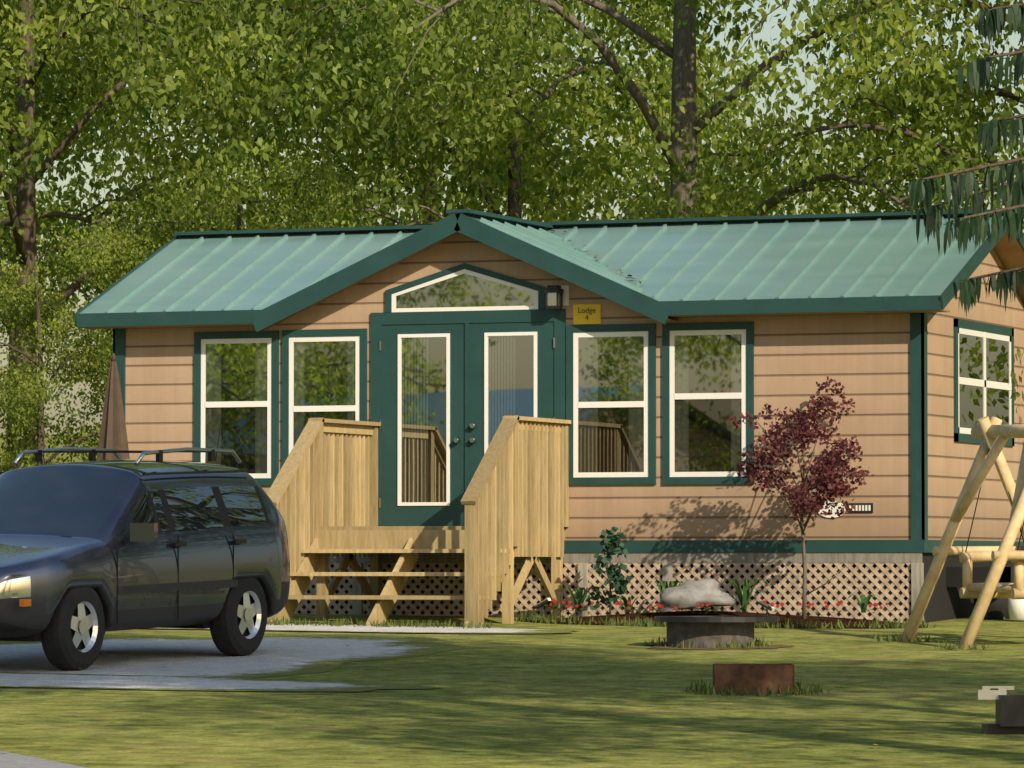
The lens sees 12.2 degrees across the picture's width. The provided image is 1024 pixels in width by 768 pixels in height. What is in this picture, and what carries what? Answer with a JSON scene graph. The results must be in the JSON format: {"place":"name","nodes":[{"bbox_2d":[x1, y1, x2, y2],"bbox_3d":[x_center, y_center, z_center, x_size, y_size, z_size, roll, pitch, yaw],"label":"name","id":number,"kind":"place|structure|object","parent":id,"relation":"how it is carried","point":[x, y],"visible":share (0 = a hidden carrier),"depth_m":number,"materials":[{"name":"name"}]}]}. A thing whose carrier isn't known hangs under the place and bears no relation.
{"place":"outdoors","nodes":[
{"label":"outdoors","id":0,"kind":"place"},
{"bbox_2d":[0,434,1023,767],"bbox_3d":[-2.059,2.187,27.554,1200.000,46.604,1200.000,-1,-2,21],"label":"lawn","id":1,"kind":"structure","parent":0,"point":[482,698],"depth_m":32.66,"materials":[{"name":"green plant"}]},
{"bbox_2d":[0,263,69,463],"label":"tree","id":2,"kind":"object","parent":1,"relation":"on","point":[30,435],"visible":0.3,"depth_m":59.59,"materials":[{"name":"green plant"}]},
{"bbox_2d":[0,751,86,767],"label":"campground road","id":3,"kind":"structure","parent":1,"relation":"on","point":[9,760],"depth_m":27.60,"materials":[{"name":"grey asphalt"}]},
{"bbox_2d":[0,221,161,471],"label":"tree","id":4,"kind":"object","parent":1,"relation":"on","point":[98,242],"visible":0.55,"depth_m":56.19,"materials":[{"name":"green plant"}]},
{"bbox_2d":[97,353,129,459],"bbox_3d":[-4.102,1.017,49.279,0.500,2.674,0.500,-1,-2,21],"label":"closed patio umbrella","id":5,"kind":"object","parent":1,"relation":"on","point":[113,433],"visible":0.52,"depth_m":49.23,"materials":[{"name":"fabric"}]},
{"bbox_2d":[0,0,232,336],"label":"tree","id":6,"kind":"object","parent":1,"relation":"on","point":[48,193],"visible":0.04,"depth_m":70.89,"materials":[{"name":"green plant"}]},
{"bbox_2d":[32,151,361,463],"bbox_3d":[-3.033,-0.127,58.101,5.433,5.237,5.008,-2,-3,40],"label":"tree","id":7,"kind":"object","parent":1,"relation":"on","point":[295,198],"visible":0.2,"depth_m":57.20,"materials":[{"name":"green plant"}]},
{"bbox_2d":[0,0,405,413],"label":"tree","id":8,"kind":"object","parent":1,"relation":"on","point":[50,216],"visible":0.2,"depth_m":66.06,"materials":[{"name":"green plant"}]},
{"bbox_2d":[0,672,441,691],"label":"gravel apron","id":9,"kind":"object","parent":1,"relation":"on","point":[63,680],"visible":1,"depth_m":35.87,"materials":[{"name":"grey gravel"}]},
{"bbox_2d":[0,635,463,677],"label":"gravel drive","id":10,"kind":"structure","parent":1,"relation":"on","point":[184,655],"depth_m":40.24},
{"bbox_2d":[41,577,266,670],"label":"car wheels","id":11,"kind":"object","parent":10,"relation":"on","point":[72,634],"visible":0.81,"depth_m":37.98,"materials":[{"name":"black rubber"}]},
{"bbox_2d":[0,459,289,637],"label":"car","id":12,"kind":"object","parent":11,"relation":"on","point":[93,509],"visible":0.94,"depth_m":38.93,"materials":[{"name":"metal"}]},
{"bbox_2d":[0,410,254,641],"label":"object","id":13,"kind":"object","parent":12,"relation":"attached to","point":[143,532],"visible":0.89,"depth_m":39.38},
{"bbox_2d":[0,2,526,467],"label":"tree","id":14,"kind":"object","parent":1,"relation":"on","point":[100,169],"visible":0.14,"depth_m":83.19,"materials":[{"name":"green plant"}]},
{"bbox_2d":[0,0,546,467],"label":"tree","id":15,"kind":"object","parent":1,"relation":"on","point":[28,172],"visible":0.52,"depth_m":60.71,"materials":[{"name":"green plant"}]},
{"bbox_2d":[151,623,577,633],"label":"walkway","id":16,"kind":"structure","parent":1,"relation":"on","point":[359,628],"depth_m":45.07,"materials":[{"name":"grey concrete"}]},
{"bbox_2d":[267,415,570,626],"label":"entrance deck","id":17,"kind":"structure","parent":1,"relation":"on","point":[322,493],"depth_m":47.06,"materials":[{"name":"brown wood"}]},
{"bbox_2d":[0,0,860,339],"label":"tree","id":18,"kind":"object","parent":1,"relation":"on","point":[582,192],"visible":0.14,"depth_m":70.37,"materials":[{"name":"green plant"}]},
{"bbox_2d":[144,0,865,230],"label":"tree","id":19,"kind":"object","parent":1,"relation":"on","point":[515,143],"visible":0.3,"depth_m":63.75,"materials":[{"name":"green plant"}]},
{"bbox_2d":[85,0,1023,282],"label":"tree","id":20,"kind":"object","parent":1,"relation":"on","point":[681,54],"visible":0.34,"depth_m":56.42,"materials":[{"name":"green plant"}]},
{"bbox_2d":[113,263,1023,623],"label":"house trim","id":21,"kind":"structure","parent":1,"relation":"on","point":[465,357],"depth_m":48.36,"materials":[{"name":"green wood"}]},
{"bbox_2d":[578,308,594,319],"bbox_3d":[0.751,-0.703,48.029,0.183,0.127,0.002,-1,-2,21],"label":"sign lettering","id":22,"kind":"object","parent":21,"relation":"attached to","point":[586,312],"visible":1,"depth_m":48.02,"materials":[{"name":"black paint"}]},
{"bbox_2d":[294,563,910,622],"bbox_3d":[-0.069,2.147,48.240,8.720,0.690,0.006,-1,-2,21],"label":"lattice skirting","id":23,"kind":"object","parent":1,"relation":"on","point":[695,578],"visible":0.27,"depth_m":47.53,"materials":[{"name":"beige wood"}]},
{"bbox_2d":[586,526,631,614],"bbox_3d":[0.937,1.851,47.181,0.492,0.902,0.395,-1,-2,21],"label":"shrub","id":24,"kind":"object","parent":1,"relation":"on","point":[613,541],"visible":0.99,"depth_m":47.17,"materials":[{"name":"green plant"}]},
{"bbox_2d":[266,610,1008,695],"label":"grass tufts","id":25,"kind":"object","parent":1,"relation":"on","point":[637,623],"visible":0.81,"depth_m":45.55,"materials":[{"name":"green plant"}]},
{"bbox_2d":[534,598,775,619],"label":"bed solar lights","id":26,"kind":"object","parent":1,"relation":"on","point":[548,600],"visible":0.55,"depth_m":46.93},
{"bbox_2d":[297,553,1013,622],"bbox_3d":[1.014,2.189,50.169,9.300,0.850,4.250,-1,-2,21],"label":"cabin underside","id":27,"kind":"object","parent":1,"relation":"on","point":[946,602],"visible":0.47,"depth_m":47.49,"materials":[{"name":"beige wood"}]},
{"bbox_2d":[527,611,899,627],"bbox_3d":[2.123,2.286,46.653,4.027,0.153,1.596,-1,-2,21],"label":"garden bed","id":28,"kind":"object","parent":1,"relation":"on","point":[813,619],"visible":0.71,"depth_m":46.62,"materials":[{"name":"brown soil"}]},
{"bbox_2d":[656,578,734,611],"bbox_3d":[1.777,2.034,46.643,0.781,0.285,0.583,-5,3,4],"label":"boulder","id":29,"kind":"object","parent":28,"relation":"on","point":[688,594],"visible":0.98,"depth_m":46.45,"materials":[{"name":"grey stone"}]},
{"bbox_2d":[536,579,900,613],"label":"bed plants","id":30,"kind":"object","parent":28,"relation":"in","point":[744,597],"visible":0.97,"depth_m":46.56,"materials":[{"name":"plant"}]},
{"bbox_2d":[726,376,873,618],"bbox_3d":[2.797,1.104,46.352,1.462,2.394,1.472,-1,-2,21],"label":"japanese maple tree","id":31,"kind":"object","parent":28,"relation":"on","point":[830,482],"visible":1,"depth_m":46.27,"materials":[{"name":"red plant"}]},
{"bbox_2d":[646,644,796,649],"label":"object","id":32,"kind":"object","parent":1,"relation":"on","point":[655,646],"visible":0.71,"depth_m":41.43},
{"bbox_2d":[654,616,779,647],"bbox_3d":[1.794,2.176,41.936,1.100,0.282,1.100,-1,-2,21],"label":"fire ring","id":33,"kind":"object","parent":32,"relation":"on","point":[705,630],"visible":0.94,"depth_m":41.61,"materials":[{"name":"metal"}]},
{"bbox_2d":[713,664,793,693],"bbox_3d":[1.753,2.145,34.823,0.580,0.215,0.450,0,-2,1],"label":"fire pit","id":34,"kind":"object","parent":1,"relation":"on","point":[755,676],"visible":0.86,"depth_m":34.60,"materials":[{"name":"metal"}]},
{"bbox_2d":[606,0,1023,408],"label":"tree","id":35,"kind":"object","parent":1,"relation":"on","point":[939,82],"visible":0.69,"depth_m":54.69,"materials":[{"name":"green plant"}]},
{"bbox_2d":[899,416,1023,649],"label":"log swing","id":36,"kind":"object","parent":1,"relation":"on","point":[994,434],"visible":0.96,"depth_m":42.84,"materials":[{"name":"brown wood"}]},
{"bbox_2d":[902,3,1023,317],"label":"spruce tree","id":37,"kind":"object","parent":1,"relation":"on","point":[978,75],"visible":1,"depth_m":43.53,"materials":[{"name":"green plant"}]},
{"bbox_2d":[974,598,1023,619],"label":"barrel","id":38,"kind":"object","parent":1,"relation":"on","point":[999,608],"visible":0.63,"depth_m":47.62,"materials":[{"name":"plastic"}]},
{"bbox_2d":[977,686,1023,733],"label":"utility box","id":39,"kind":"object","parent":1,"relation":"on","point":[1009,712],"visible":0.91,"depth_m":30.22,"materials":[{"name":"beige plastic"}]},
{"bbox_2d":[0,0,1023,434],"label":"sky","id":40,"kind":"structure","parent":0,"point":[766,32],"materials":[{"name":"white"}]},
{"bbox_2d":[125,233,1023,540],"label":"cabin walls","id":41,"kind":"structure","parent":0,"point":[863,361],"depth_m":47.57,"materials":[{"name":"beige wood"}]},
{"bbox_2d":[74,209,1023,331],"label":"cabin roof","id":42,"kind":"structure","parent":41,"relation":"on","point":[820,264],"depth_m":48.85,"materials":[{"name":"green metal"}]}
]}

